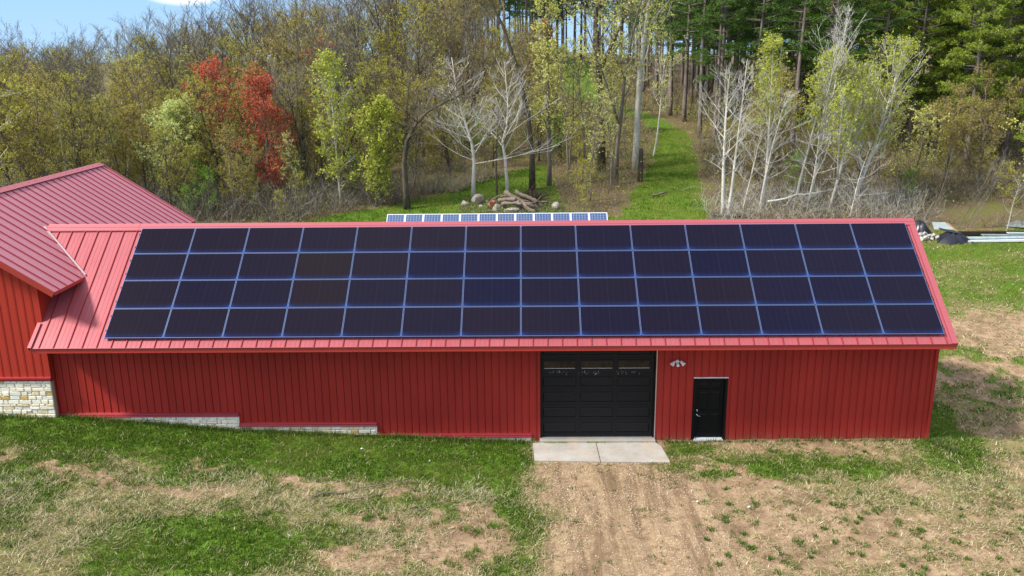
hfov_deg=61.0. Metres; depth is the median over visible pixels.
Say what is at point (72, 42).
bare tree
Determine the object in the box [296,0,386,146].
bare tree
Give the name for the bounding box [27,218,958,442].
barn
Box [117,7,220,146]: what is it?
bare tree
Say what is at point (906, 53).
aspen tree
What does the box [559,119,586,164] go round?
understorey tree
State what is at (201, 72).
red maple
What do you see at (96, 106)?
leafing tree
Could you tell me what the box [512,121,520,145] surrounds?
slender tree
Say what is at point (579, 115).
slender tree
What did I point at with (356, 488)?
fallen stick
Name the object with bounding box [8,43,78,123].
bare tree
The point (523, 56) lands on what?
bare tree
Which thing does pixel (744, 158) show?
budding tree
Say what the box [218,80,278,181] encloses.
budding tree
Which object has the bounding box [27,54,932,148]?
brush
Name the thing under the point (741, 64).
pine tree
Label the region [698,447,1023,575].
weed clumps
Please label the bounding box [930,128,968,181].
understorey tree
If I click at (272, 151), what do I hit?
slender tree
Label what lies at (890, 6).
pine tree
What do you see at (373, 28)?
leafing tree
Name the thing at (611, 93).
slender tree
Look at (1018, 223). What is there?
grey sheet
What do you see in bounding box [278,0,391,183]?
bare tree
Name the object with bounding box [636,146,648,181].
broken snag
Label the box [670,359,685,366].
security light
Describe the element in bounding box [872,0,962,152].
pine tree
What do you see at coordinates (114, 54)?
bare tree
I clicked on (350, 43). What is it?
slender tree
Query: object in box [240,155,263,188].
understorey tree
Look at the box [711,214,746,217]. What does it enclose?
log
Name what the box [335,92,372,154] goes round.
leafing tree
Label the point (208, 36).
bare tree
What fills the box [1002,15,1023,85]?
pine tree
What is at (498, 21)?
pine tree
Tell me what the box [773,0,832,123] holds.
pine tree
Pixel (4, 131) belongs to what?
leafing tree
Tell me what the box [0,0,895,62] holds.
sky
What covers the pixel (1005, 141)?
pine tree
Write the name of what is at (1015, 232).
board
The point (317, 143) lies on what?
budding tree
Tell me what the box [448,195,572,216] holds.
weeds
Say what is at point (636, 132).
cottonwood tree
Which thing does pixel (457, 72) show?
budding tree
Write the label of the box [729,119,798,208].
aspen tree
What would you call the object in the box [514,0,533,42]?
pine tree
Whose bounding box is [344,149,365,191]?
understorey tree
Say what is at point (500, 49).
leafing tree
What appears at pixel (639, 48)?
pine tree
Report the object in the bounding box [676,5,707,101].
pine tree
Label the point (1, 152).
leafing tree
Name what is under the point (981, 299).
grass
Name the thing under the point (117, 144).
understorey tree
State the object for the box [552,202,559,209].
boulder
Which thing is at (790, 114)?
budding tree
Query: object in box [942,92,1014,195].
budding tree
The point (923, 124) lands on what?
leafing shrub
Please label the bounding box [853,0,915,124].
pine tree
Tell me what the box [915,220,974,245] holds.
tarp heap
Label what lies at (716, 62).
pine tree
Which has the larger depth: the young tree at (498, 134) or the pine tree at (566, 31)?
the pine tree at (566, 31)
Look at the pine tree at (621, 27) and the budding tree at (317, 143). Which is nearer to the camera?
the budding tree at (317, 143)
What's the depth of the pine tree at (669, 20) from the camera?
84.72 m
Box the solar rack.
[386,212,607,221]
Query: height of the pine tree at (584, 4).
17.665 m
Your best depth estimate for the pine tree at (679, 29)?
99.88 m
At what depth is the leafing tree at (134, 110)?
65.75 m
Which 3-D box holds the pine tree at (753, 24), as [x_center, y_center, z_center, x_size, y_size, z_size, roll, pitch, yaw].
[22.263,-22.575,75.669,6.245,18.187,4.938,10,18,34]
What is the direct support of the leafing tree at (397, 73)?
on the ground at (644, 548)
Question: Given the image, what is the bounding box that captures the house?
[0,163,195,416]
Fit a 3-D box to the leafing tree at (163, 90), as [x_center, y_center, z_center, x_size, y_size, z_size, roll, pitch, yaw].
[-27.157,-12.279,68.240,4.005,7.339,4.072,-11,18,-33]
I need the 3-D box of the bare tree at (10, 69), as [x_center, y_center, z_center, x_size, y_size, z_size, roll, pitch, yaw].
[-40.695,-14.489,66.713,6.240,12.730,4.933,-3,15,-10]
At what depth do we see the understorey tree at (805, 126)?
68.61 m
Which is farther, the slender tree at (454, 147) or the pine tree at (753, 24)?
the pine tree at (753, 24)
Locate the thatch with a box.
[0,454,1023,575]
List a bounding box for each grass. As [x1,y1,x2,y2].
[0,411,967,456]
[0,414,1005,575]
[294,127,712,221]
[414,163,504,193]
[920,228,1023,480]
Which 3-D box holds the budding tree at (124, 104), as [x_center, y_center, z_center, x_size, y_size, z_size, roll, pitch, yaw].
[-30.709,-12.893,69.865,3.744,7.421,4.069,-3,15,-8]
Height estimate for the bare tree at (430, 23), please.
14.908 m
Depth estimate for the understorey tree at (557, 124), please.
66.39 m
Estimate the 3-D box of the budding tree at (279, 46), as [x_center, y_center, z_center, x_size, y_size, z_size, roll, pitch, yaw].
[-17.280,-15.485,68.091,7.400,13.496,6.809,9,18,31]
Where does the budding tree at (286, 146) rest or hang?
on the ground at (644, 548)
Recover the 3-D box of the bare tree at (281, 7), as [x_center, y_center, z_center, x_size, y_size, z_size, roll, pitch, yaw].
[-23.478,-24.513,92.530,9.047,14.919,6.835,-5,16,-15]
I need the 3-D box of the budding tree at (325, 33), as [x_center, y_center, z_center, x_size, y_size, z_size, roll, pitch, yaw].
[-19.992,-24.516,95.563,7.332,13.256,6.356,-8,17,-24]
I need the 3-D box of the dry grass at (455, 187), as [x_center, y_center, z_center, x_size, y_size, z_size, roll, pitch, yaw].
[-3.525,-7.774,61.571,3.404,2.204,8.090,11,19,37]
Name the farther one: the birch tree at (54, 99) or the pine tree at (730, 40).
the pine tree at (730, 40)
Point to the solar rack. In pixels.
(497, 217)
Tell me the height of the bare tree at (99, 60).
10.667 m
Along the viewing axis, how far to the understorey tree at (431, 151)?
62.57 m
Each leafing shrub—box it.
[887,103,953,187]
[998,117,1023,177]
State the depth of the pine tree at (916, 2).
71.41 m
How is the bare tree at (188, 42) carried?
on the ground at (644, 548)
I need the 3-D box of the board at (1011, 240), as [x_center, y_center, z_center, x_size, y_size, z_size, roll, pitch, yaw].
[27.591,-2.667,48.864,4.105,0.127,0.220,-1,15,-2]
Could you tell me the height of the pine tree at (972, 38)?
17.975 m
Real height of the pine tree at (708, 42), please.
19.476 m
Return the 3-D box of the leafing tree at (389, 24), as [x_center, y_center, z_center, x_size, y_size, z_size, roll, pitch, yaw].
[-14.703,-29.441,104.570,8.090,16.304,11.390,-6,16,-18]
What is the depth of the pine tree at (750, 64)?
97.86 m
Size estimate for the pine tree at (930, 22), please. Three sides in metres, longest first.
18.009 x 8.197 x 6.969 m
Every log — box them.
[498,197,516,202]
[501,201,521,205]
[503,190,535,208]
[514,189,538,202]
[516,200,536,212]
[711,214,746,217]
[767,192,820,201]
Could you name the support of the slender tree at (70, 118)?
on the ground at (644, 548)
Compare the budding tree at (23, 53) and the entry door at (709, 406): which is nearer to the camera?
the entry door at (709, 406)
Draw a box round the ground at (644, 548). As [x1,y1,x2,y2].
[0,52,1023,575]
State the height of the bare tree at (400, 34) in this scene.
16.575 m
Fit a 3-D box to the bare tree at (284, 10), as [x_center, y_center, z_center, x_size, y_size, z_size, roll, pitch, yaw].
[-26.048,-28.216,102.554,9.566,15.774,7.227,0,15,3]
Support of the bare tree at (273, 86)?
on the ground at (644, 548)
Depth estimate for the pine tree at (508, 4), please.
117.06 m
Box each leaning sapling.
[926,146,956,223]
[957,156,998,228]
[965,148,1013,229]
[969,158,1006,228]
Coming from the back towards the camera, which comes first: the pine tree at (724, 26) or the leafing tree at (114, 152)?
the pine tree at (724, 26)
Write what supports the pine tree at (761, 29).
on the ground at (644, 548)
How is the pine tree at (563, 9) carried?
on the ground at (644, 548)
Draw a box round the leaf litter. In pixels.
[159,121,1021,229]
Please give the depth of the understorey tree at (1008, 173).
55.64 m
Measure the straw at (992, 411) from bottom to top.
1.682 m
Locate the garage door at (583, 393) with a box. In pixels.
[540,350,656,437]
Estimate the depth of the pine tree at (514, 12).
136.77 m
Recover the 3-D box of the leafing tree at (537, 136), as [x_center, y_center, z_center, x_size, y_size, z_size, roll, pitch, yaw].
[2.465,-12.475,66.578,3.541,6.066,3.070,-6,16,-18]
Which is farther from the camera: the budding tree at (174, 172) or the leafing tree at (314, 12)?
the leafing tree at (314, 12)
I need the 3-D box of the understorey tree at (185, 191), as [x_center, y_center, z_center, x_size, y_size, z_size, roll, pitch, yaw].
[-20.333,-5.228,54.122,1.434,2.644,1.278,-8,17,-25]
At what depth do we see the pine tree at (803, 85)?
84.88 m
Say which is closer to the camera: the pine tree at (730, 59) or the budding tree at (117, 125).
the budding tree at (117, 125)
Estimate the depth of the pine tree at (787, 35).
84.16 m
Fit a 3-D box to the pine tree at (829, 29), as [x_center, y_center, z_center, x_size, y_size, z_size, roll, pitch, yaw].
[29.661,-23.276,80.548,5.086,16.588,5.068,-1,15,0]
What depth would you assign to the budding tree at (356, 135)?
64.96 m
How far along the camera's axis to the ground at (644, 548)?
23.97 m
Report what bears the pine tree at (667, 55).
on the ground at (644, 548)
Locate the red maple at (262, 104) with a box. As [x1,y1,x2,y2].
[215,66,298,206]
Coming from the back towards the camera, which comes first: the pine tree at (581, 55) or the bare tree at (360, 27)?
the pine tree at (581, 55)
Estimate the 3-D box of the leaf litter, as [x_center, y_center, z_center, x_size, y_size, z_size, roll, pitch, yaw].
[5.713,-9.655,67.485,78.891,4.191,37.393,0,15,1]
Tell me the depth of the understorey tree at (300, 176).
56.26 m
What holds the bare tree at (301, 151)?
on the ground at (644, 548)
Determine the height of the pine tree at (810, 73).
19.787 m
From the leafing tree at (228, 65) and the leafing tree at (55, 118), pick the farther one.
the leafing tree at (228, 65)
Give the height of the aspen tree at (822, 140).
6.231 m
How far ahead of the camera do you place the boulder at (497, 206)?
55.52 m
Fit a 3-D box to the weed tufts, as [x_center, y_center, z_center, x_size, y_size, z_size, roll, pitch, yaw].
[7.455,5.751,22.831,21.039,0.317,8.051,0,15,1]
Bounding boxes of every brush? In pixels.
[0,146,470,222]
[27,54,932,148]
[534,115,663,214]
[681,121,1023,229]
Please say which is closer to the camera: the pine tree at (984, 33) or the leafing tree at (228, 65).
the pine tree at (984, 33)
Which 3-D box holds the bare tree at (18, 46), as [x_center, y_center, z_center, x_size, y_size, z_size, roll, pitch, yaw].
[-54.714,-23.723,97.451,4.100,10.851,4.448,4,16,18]
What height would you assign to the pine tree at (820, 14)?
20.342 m
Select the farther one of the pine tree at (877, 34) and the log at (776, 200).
the pine tree at (877, 34)
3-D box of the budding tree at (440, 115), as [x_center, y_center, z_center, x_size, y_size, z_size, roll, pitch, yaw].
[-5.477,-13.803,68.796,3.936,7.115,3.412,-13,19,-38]
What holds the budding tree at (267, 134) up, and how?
on the ground at (644, 548)
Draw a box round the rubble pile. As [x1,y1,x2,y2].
[918,231,939,240]
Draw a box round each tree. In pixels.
[0,19,38,94]
[0,24,45,103]
[0,30,36,87]
[0,34,20,162]
[0,39,56,123]
[0,42,25,88]
[0,50,48,184]
[0,53,22,90]
[0,59,33,138]
[0,61,62,180]
[0,66,43,180]
[0,73,60,170]
[0,75,38,179]
[0,101,50,178]
[0,109,28,173]
[7,119,50,176]
[7,119,63,178]
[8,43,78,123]
[8,168,19,183]
[12,171,31,182]
[21,102,78,174]
[23,65,131,168]
[25,37,91,166]
[25,99,99,173]
[27,81,77,170]
[27,90,72,172]
[28,26,108,158]
[28,99,71,167]
[37,37,62,73]
[37,45,102,146]
[38,40,106,165]
[47,40,73,72]
[48,19,97,70]
[57,43,111,159]
[63,94,88,154]
[64,31,106,111]
[65,111,96,156]
[75,46,105,96]
[77,38,106,90]
[78,146,99,167]
[83,116,147,182]
[90,23,156,99]
[90,93,114,168]
[93,49,163,190]
[98,29,133,79]
[99,47,168,118]
[99,49,125,110]
[103,83,142,147]
[104,15,148,87]
[105,121,154,180]
[106,85,162,173]
[108,5,169,102]
[108,130,126,166]
[109,58,125,128]
[110,101,144,178]
[111,102,161,189]
[113,30,194,131]
[116,4,201,93]
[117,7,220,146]
[123,155,142,185]
[124,55,147,106]
[132,34,181,95]
[138,123,203,205]
[142,104,152,183]
[144,85,180,160]
[145,53,207,105]
[145,92,207,162]
[146,14,190,95]
[147,103,205,173]
[152,17,223,95]
[154,83,227,196]
[154,143,190,204]
[159,60,244,179]
[166,75,236,204]
[168,27,199,87]
[169,1,205,48]
[172,45,214,144]
[173,183,195,213]
[177,20,210,81]
[178,0,224,121]
[179,158,204,206]
[188,164,199,209]
[191,92,226,174]
[191,143,207,187]
[192,1,251,92]
[192,32,221,73]
[192,165,219,218]
[194,0,242,89]
[200,20,237,98]
[202,37,248,128]
[204,121,266,218]
[211,0,284,96]
[211,153,233,184]
[215,129,250,188]
[215,161,241,211]
[216,89,257,193]
[217,18,286,126]
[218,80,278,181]
[220,13,263,80]
[224,57,280,190]
[225,28,253,73]
[228,0,311,154]
[233,0,276,93]
[233,0,330,170]
[236,176,259,211]
[237,35,259,72]
[240,86,281,172]
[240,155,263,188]
[243,58,284,143]
[246,0,320,116]
[251,0,318,69]
[251,51,316,200]
[252,19,314,138]
[258,0,337,102]
[260,13,315,138]
[261,0,311,43]
[262,128,284,195]
[265,19,315,92]
[267,68,329,179]
[269,24,345,143]
[272,189,289,220]
[275,123,300,171]
[275,132,303,214]
[276,0,346,125]
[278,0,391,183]
[280,148,300,189]
[281,131,310,171]
[287,157,313,195]
[288,6,355,109]
[288,169,309,208]
[293,10,362,152]
[294,96,342,195]
[294,97,331,179]
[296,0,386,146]
[299,1,362,113]
[299,30,345,180]
[305,48,367,206]
[312,0,359,100]
[324,14,350,90]
[328,0,382,116]
[329,130,348,164]
[334,20,370,128]
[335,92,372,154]
[336,0,408,89]
[336,104,375,168]
[338,55,428,195]
[340,0,403,78]
[344,16,376,104]
[344,31,415,158]
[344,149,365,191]
[346,91,418,206]
[347,33,490,209]
[357,65,413,172]
[360,127,371,184]
[362,0,410,99]
[363,0,412,74]
[370,0,414,80]
[370,0,460,156]
[370,83,403,156]
[371,0,433,84]
[379,75,433,186]
[383,0,456,140]
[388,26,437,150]
[390,84,430,162]
[400,130,420,193]
[404,0,476,110]
[405,0,431,105]
[406,0,476,92]
[408,1,451,90]
[410,77,474,181]
[412,0,478,93]
[414,56,578,197]
[421,68,470,154]
[421,132,447,177]
[427,40,447,121]
[429,0,484,95]
[430,0,474,94]
[431,0,520,153]
[433,57,458,160]
[443,0,503,103]
[443,71,469,127]
[451,130,461,171]
[452,3,503,114]
[452,98,482,157]
[454,0,504,85]
[456,65,473,115]
[456,102,472,174]
[460,54,561,190]
[464,49,508,141]
[468,0,499,69]
[468,36,497,102]
[470,113,491,160]
[471,0,492,69]
[472,22,533,129]
[474,82,522,167]
[476,98,496,170]
[477,64,526,153]
[479,104,508,197]
[482,17,545,108]
[483,0,535,190]
[490,1,502,58]
[491,31,503,96]
[491,142,502,161]
[492,0,508,63]
[493,0,514,72]
[493,25,540,125]
[498,47,515,112]
[500,2,518,39]
[501,2,524,41]
[505,30,549,113]
[507,1,562,111]
[508,0,528,34]
[511,0,537,46]
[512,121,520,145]
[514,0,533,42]
[514,36,565,138]
[516,20,542,101]
[519,86,561,160]
[522,0,533,31]
[525,65,574,159]
[527,0,574,185]
[536,35,572,108]
[540,0,553,20]
[544,112,570,159]
[550,46,577,176]
[552,0,570,44]
[554,0,571,66]
[555,37,588,172]
[559,0,673,184]
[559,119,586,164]
[563,54,599,181]
[565,4,572,57]
[566,0,580,60]
[568,0,579,51]
[571,157,595,205]
[572,82,587,154]
[573,0,590,60]
[573,0,594,66]
[574,83,612,200]
[580,0,593,61]
[585,1,605,63]
[585,42,620,172]
[585,99,616,188]
[586,0,654,171]
[586,0,691,169]
[587,35,637,113]
[590,51,624,90]
[591,74,611,154]
[592,0,611,49]
[593,89,619,190]
[599,3,604,58]
[600,0,620,55]
[602,0,623,61]
[602,61,623,144]
[602,62,634,126]
[603,80,617,145]
[605,95,623,141]
[613,2,628,66]
[615,75,635,159]
[617,0,654,74]
[623,5,637,73]
[624,0,663,91]
[630,0,667,86]
[632,4,634,63]
[635,0,680,103]
[643,0,683,97]
[647,52,671,155]
[648,0,696,115]
[651,3,699,107]
[654,0,713,121]
[659,0,690,60]
[665,13,679,78]
[673,0,722,115]
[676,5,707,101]
[677,0,723,137]
[677,22,690,86]
[679,2,716,98]
[687,0,748,141]
[687,0,757,124]
[693,62,758,214]
[694,0,721,106]
[695,4,720,102]
[702,0,751,140]
[705,0,757,118]
[709,3,753,128]
[715,72,737,158]
[719,59,768,213]
[719,108,755,178]
[726,1,784,114]
[728,0,795,128]
[729,2,761,116]
[729,4,748,93]
[729,99,789,191]
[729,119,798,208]
[730,0,771,109]
[731,124,756,164]
[734,1,767,98]
[735,70,795,168]
[737,0,803,129]
[739,30,742,84]
[741,59,797,151]
[743,28,795,206]
[746,63,814,186]
[746,82,809,213]
[751,1,797,112]
[762,0,831,149]
[767,0,813,121]
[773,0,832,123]
[778,0,828,117]
[779,122,853,210]
[780,0,860,130]
[783,148,807,197]
[788,43,848,209]
[798,125,814,153]
[799,0,864,145]
[803,0,875,157]
[806,1,869,204]
[806,8,830,105]
[807,117,829,161]
[808,0,853,70]
[812,53,889,207]
[821,26,931,200]
[826,0,912,145]
[827,90,844,182]
[828,138,888,213]
[829,122,854,174]
[833,75,906,193]
[848,80,906,181]
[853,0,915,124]
[853,0,920,153]
[854,0,907,125]
[858,0,939,133]
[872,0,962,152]
[874,0,939,143]
[890,109,908,169]
[893,1,932,124]
[895,168,923,199]
[905,0,950,133]
[909,114,933,151]
[913,135,927,163]
[918,7,1013,115]
[919,99,982,190]
[920,0,1023,144]
[923,78,983,175]
[928,0,1006,154]
[929,2,967,130]
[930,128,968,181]
[935,0,1023,167]
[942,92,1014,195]
[947,0,1023,159]
[959,60,1023,174]
[972,2,1023,142]
[977,147,997,178]
[979,0,1023,157]
[992,15,1023,100]
[996,159,1021,207]
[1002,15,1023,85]
[1013,101,1023,151]
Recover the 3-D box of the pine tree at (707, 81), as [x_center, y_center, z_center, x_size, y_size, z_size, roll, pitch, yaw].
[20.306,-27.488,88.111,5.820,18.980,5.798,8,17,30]
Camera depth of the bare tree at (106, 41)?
91.32 m
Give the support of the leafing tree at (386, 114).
on the ground at (644, 548)
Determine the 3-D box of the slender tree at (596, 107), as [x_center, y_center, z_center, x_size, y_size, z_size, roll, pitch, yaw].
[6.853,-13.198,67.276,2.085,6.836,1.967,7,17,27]
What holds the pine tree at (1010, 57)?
on the ground at (644, 548)
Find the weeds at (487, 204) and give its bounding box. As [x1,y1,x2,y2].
[457,195,571,214]
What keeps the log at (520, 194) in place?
on the log
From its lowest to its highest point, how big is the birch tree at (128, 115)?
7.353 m
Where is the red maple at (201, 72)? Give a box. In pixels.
[182,54,244,190]
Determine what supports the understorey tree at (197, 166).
on the ground at (644, 548)
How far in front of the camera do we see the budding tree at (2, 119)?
61.81 m
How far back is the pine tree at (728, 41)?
75.54 m
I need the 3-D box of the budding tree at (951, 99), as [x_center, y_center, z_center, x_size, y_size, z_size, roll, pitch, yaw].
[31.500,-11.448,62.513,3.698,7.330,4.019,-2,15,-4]
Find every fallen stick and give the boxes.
[309,478,411,497]
[344,494,385,499]
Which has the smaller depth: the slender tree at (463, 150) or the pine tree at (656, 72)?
the slender tree at (463, 150)
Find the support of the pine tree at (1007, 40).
on the ground at (644, 548)
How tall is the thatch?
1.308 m
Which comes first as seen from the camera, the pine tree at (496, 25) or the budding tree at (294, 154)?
the budding tree at (294, 154)
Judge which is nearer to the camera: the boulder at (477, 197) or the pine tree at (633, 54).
the boulder at (477, 197)
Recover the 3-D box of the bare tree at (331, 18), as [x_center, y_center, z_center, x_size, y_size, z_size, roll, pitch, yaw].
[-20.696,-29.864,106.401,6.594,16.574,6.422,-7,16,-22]
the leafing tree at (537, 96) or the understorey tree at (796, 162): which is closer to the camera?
the understorey tree at (796, 162)
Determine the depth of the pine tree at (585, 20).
141.13 m
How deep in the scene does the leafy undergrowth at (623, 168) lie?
63.17 m
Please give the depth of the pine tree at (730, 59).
100.96 m
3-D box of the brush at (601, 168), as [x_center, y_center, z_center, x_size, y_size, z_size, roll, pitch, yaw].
[7.498,-10.072,66.603,13.105,5.271,28.068,0,15,1]
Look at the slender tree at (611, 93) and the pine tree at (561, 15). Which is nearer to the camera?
the slender tree at (611, 93)
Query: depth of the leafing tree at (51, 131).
61.33 m
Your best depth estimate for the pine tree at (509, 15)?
149.13 m
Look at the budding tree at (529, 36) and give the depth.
92.49 m
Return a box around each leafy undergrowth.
[0,93,1023,222]
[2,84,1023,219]
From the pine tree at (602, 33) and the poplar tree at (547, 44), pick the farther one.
the pine tree at (602, 33)
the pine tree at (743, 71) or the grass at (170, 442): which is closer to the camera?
the grass at (170, 442)
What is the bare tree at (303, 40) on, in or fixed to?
on the ground at (644, 548)
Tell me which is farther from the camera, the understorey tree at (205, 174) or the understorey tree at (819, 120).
the understorey tree at (819, 120)
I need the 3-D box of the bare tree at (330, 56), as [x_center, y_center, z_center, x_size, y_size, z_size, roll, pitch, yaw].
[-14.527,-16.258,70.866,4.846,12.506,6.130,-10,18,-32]
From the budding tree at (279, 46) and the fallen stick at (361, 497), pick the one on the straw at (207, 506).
the fallen stick at (361, 497)
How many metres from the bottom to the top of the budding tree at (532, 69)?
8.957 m
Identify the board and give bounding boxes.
[958,231,1023,234]
[966,229,1013,229]
[968,236,1023,238]
[968,239,1023,241]
[981,234,1023,235]
[1006,232,1023,233]
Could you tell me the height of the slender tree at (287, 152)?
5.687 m
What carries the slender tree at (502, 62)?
on the ground at (644, 548)
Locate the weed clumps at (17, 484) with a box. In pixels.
[0,449,526,575]
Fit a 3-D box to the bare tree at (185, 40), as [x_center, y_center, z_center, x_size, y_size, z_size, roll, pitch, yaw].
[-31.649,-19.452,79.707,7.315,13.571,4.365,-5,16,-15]
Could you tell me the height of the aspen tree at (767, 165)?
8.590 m
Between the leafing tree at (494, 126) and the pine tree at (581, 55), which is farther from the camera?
the pine tree at (581, 55)
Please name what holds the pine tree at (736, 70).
on the ground at (644, 548)
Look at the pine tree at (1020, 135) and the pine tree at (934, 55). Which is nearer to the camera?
the pine tree at (1020, 135)
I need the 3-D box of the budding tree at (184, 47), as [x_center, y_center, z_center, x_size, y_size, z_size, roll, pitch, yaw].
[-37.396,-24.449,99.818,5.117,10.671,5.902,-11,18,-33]
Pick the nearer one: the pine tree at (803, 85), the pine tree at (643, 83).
the pine tree at (803, 85)
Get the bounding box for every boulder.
[471,194,483,203]
[488,200,495,207]
[492,204,499,211]
[504,206,521,212]
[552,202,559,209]
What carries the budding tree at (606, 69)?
on the ground at (644, 548)
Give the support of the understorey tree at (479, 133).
on the ground at (644, 548)
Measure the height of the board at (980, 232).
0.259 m
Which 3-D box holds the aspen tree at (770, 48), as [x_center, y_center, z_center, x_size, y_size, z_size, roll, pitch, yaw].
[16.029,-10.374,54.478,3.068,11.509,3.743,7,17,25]
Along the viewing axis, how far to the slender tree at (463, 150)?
62.04 m
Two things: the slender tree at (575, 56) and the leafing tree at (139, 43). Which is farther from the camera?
the leafing tree at (139, 43)
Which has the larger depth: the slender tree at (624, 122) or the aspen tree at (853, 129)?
the slender tree at (624, 122)
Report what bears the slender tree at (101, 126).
on the ground at (644, 548)
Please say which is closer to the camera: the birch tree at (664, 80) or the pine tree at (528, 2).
the birch tree at (664, 80)
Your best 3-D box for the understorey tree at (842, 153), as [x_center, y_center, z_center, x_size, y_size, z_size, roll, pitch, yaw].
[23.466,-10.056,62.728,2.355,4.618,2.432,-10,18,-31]
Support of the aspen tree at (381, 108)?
on the ground at (644, 548)
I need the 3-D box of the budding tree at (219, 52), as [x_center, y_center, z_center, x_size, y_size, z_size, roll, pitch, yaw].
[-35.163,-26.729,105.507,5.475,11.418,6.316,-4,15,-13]
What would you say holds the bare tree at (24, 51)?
on the ground at (644, 548)
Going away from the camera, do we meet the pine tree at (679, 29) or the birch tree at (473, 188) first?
the birch tree at (473, 188)
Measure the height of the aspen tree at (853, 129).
10.013 m
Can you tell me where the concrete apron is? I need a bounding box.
[533,442,669,462]
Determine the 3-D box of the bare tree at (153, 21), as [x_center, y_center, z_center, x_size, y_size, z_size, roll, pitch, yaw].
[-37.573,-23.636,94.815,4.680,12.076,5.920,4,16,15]
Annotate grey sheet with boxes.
[1005,220,1023,227]
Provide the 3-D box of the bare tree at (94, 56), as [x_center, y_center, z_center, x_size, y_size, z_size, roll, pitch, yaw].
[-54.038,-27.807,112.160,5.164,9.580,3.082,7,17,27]
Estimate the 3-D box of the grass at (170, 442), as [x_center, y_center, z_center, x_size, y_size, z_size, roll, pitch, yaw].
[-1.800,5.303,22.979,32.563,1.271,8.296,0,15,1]
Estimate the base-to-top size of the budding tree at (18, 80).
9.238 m
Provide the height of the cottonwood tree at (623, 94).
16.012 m
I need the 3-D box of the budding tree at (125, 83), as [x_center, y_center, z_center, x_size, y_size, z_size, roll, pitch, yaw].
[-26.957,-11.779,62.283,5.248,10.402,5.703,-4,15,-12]
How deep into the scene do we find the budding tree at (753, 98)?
62.06 m
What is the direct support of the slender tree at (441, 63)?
on the ground at (644, 548)
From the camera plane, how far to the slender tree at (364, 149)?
62.08 m
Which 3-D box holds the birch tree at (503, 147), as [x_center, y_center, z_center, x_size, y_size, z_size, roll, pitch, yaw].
[-0.865,-11.046,59.206,5.560,9.792,7.582,-11,18,-33]
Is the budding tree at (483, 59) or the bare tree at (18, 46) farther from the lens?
the bare tree at (18, 46)
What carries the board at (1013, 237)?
on the ground at (644, 548)
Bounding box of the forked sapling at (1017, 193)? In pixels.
[1000,175,1023,230]
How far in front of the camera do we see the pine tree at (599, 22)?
137.16 m
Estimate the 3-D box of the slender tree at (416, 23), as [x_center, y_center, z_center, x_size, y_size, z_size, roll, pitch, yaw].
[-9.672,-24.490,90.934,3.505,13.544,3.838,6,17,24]
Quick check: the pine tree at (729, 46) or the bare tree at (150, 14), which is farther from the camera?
the bare tree at (150, 14)
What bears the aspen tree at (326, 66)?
on the ground at (644, 548)
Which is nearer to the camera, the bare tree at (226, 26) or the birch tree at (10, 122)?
the birch tree at (10, 122)
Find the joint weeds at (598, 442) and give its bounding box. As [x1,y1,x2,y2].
[545,440,656,443]
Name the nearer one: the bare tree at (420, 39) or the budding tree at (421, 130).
the budding tree at (421, 130)
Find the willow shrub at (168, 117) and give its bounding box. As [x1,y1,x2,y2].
[130,91,213,205]
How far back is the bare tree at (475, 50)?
81.08 m
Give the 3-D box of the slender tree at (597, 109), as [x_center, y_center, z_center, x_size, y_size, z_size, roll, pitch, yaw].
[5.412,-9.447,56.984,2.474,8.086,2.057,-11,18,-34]
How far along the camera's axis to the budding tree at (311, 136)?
66.07 m
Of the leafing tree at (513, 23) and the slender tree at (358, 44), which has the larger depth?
the leafing tree at (513, 23)
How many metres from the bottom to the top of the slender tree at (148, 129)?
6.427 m
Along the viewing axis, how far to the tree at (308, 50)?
62.34 m
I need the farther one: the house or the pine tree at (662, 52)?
the pine tree at (662, 52)
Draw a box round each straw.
[0,416,1023,575]
[921,227,1023,542]
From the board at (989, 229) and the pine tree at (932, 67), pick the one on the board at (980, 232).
the board at (989, 229)
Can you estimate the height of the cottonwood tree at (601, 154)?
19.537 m
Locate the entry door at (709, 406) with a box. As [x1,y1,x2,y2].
[691,377,728,440]
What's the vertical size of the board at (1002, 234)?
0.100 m
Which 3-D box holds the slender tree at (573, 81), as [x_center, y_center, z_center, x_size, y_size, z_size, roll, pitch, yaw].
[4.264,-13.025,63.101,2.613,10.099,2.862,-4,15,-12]
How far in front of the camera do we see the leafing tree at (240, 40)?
106.70 m
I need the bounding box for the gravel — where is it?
[505,461,762,575]
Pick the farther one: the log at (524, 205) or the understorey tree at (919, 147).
the understorey tree at (919, 147)
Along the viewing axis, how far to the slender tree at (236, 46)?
96.46 m
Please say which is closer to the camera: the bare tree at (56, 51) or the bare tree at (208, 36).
the bare tree at (208, 36)
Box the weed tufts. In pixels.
[377,442,1023,575]
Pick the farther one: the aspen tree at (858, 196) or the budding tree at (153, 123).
the budding tree at (153, 123)
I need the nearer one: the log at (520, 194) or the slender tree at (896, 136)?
the log at (520, 194)
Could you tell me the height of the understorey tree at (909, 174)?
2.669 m
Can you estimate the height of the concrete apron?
0.165 m
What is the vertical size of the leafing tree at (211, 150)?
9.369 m
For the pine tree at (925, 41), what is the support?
on the ground at (644, 548)
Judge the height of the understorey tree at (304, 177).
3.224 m
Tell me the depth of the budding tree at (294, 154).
63.23 m
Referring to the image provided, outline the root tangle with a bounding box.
[512,182,555,203]
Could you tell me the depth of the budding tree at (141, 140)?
57.05 m
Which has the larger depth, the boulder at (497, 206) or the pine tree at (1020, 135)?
the pine tree at (1020, 135)
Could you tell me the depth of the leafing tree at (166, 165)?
54.01 m
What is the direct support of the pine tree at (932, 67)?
on the ground at (644, 548)

